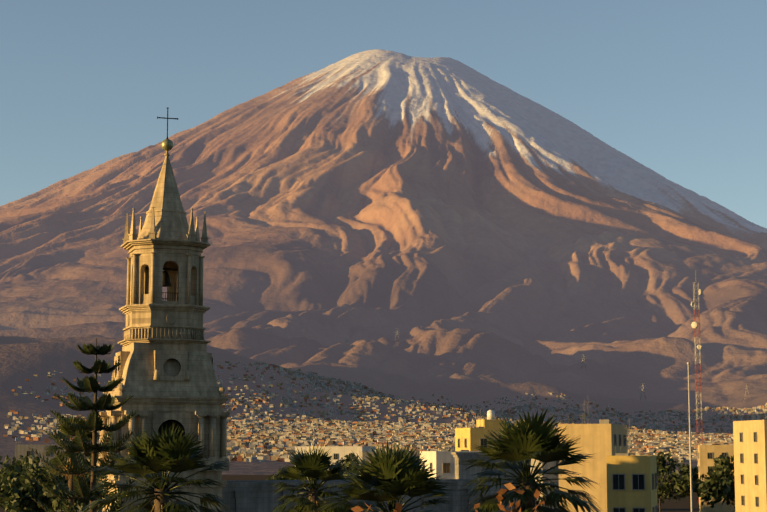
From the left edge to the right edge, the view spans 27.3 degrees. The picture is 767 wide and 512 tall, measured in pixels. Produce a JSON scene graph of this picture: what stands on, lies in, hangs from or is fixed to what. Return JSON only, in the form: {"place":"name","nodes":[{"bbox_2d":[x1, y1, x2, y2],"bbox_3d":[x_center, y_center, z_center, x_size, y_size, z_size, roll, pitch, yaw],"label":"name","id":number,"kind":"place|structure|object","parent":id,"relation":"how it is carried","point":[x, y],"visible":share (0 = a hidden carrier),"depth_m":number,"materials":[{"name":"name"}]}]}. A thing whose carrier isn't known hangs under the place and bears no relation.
{"place":"outdoors","nodes":[
{"label":"outdoors","id":0,"kind":"place"},
{"bbox_2d":[15,440,102,511],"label":"building","id":1,"kind":"structure","parent":0,"point":[24,450],"depth_m":410.31,"materials":[{"name":"concrete"}]},
{"bbox_2d":[50,453,103,511],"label":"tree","id":2,"kind":"object","parent":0,"point":[89,459],"depth_m":293.01,"materials":[{"name":"green plant"}]},
{"bbox_2d":[97,107,229,511],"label":"cathedral tower","id":3,"kind":"structure","parent":0,"point":[164,369],"depth_m":126.19,"materials":[{"name":"beige stone"}]},
{"bbox_2d":[295,438,374,464],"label":"building","id":4,"kind":"structure","parent":0,"point":[338,452],"depth_m":368.65,"materials":[{"name":"white paint"}]},
{"bbox_2d":[304,501,366,511],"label":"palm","id":5,"kind":"object","parent":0,"point":[338,509],"visible":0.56,"depth_m":67.09,"materials":[{"name":"green plant"}]},
{"bbox_2d":[0,475,698,511],"bbox_3d":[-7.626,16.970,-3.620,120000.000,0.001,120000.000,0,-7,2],"label":"ground","id":6,"kind":"structure","parent":0,"point":[672,505],"depth_m":530.01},
{"bbox_2d":[0,454,64,482],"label":"tree","id":7,"kind":"object","parent":6,"relation":"on","point":[25,463],"visible":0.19,"depth_m":376.13,"materials":[{"name":"green plant"}]},
{"bbox_2d":[0,457,101,511],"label":"tree","id":8,"kind":"object","parent":6,"relation":"on","point":[21,492],"visible":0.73,"depth_m":252.29,"materials":[{"name":"green plant"}]},
{"bbox_2d":[43,415,105,510],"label":"tree","id":9,"kind":"object","parent":6,"relation":"on","point":[67,432],"visible":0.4,"depth_m":122.52,"materials":[{"name":"green plant"}]},
{"bbox_2d":[27,338,147,511],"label":"araucaria tree","id":10,"kind":"object","parent":6,"relation":"on","point":[94,424],"visible":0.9,"depth_m":97.59,"materials":[{"name":"green plant"}]},
{"bbox_2d":[80,424,233,511],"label":"palm","id":11,"kind":"object","parent":6,"relation":"on","point":[157,456],"visible":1,"depth_m":55.42,"materials":[{"name":"green plant"}]},
{"bbox_2d":[266,454,346,479],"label":"building","id":12,"kind":"structure","parent":6,"relation":"on","point":[279,477],"depth_m":325.00,"materials":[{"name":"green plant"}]},
{"bbox_2d":[269,443,357,511],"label":"palm","id":13,"kind":"object","parent":6,"relation":"on","point":[313,466],"visible":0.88,"depth_m":81.83,"materials":[{"name":"green plant"}]},
{"bbox_2d":[340,453,358,478],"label":"tree","id":14,"kind":"object","parent":6,"relation":"on","point":[348,462],"visible":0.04,"depth_m":345.48,"materials":[{"name":"green plant"}]},
{"bbox_2d":[312,440,453,511],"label":"palm","id":15,"kind":"object","parent":6,"relation":"on","point":[394,474],"visible":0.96,"depth_m":53.30,"materials":[{"name":"green plant"}]},
{"bbox_2d":[3,361,766,461],"bbox_3d":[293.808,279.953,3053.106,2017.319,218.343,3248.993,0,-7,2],"label":"town houses","id":16,"kind":"structure","parent":6,"relation":"on","point":[424,435],"depth_m":2792.68,"materials":[{"name":"grey"}]},
{"bbox_2d":[351,483,543,511],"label":"red tree","id":17,"kind":"object","parent":6,"relation":"on","point":[499,497],"visible":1,"depth_m":37.51,"materials":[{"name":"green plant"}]},
{"bbox_2d":[457,408,601,511],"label":"palm","id":18,"kind":"object","parent":6,"relation":"on","point":[526,439],"visible":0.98,"depth_m":57.26,"materials":[{"name":"green plant"}]},
{"bbox_2d":[558,409,627,511],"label":"tan building","id":19,"kind":"structure","parent":6,"relation":"on","point":[602,439],"depth_m":190.17,"materials":[{"name":"paint"}]},
{"bbox_2d":[630,449,698,511],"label":"tree","id":20,"kind":"object","parent":6,"relation":"on","point":[681,487],"visible":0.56,"depth_m":368.65,"materials":[{"name":"green plant"}]},
{"bbox_2d":[687,362,692,511],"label":"flag pole","id":21,"kind":"object","parent":6,"relation":"on","point":[691,496],"visible":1,"depth_m":156.22,"materials":[{"name":"grey metal"}]},
{"bbox_2d":[691,271,702,503],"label":"radio mast","id":22,"kind":"object","parent":6,"relation":"on","point":[694,325],"visible":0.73,"depth_m":514.92,"materials":[{"name":"grey"}]},
{"bbox_2d":[692,454,734,508],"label":"tree","id":23,"kind":"object","parent":6,"relation":"on","point":[718,485],"visible":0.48,"depth_m":321.00,"materials":[{"name":"green plant"}]},
{"bbox_2d":[222,452,529,511],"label":"building","id":24,"kind":"structure","parent":0,"point":[247,496],"depth_m":131.55,"materials":[{"name":"grey concrete"}]},
{"bbox_2d":[0,49,766,474],"bbox_3d":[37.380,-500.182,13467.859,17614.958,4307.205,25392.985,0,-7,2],"label":"terrain","id":25,"kind":"structure","parent":0,"point":[466,235],"depth_m":10680.95,"materials":[{"name":"brown stone"}]},
{"bbox_2d":[0,0,766,227],"label":"sky","id":26,"kind":"structure","parent":0,"point":[678,88],"materials":[{"name":"blue"}]},
{"bbox_2d":[359,437,419,471],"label":"building","id":27,"kind":"structure","parent":0,"point":[362,454],"depth_m":288.83,"materials":[{"name":"concrete"}]},
{"bbox_2d":[420,437,481,478],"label":"white building","id":28,"kind":"structure","parent":0,"point":[441,462],"depth_m":225.84,"materials":[{"name":"paint"}]},
{"bbox_2d":[455,410,504,451],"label":"yellow building","id":29,"kind":"structure","parent":0,"point":[467,438],"depth_m":243.59,"materials":[{"name":"paint"}]},
{"bbox_2d":[530,459,558,511],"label":"building","id":30,"kind":"structure","parent":0,"point":[547,465],"depth_m":316.64,"materials":[{"name":"paint"}]},
{"bbox_2d":[606,419,657,511],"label":"yellow building","id":31,"kind":"structure","parent":0,"point":[631,483],"depth_m":142.33,"materials":[{"name":"paint"}]},
{"bbox_2d":[698,435,734,511],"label":"building","id":32,"kind":"structure","parent":0,"point":[707,454],"depth_m":346.86,"materials":[{"name":"beige paint"}]},
{"bbox_2d":[733,418,766,511],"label":"building","id":33,"kind":"structure","parent":0,"point":[750,455],"depth_m":223.56,"materials":[{"name":"beige paint"}]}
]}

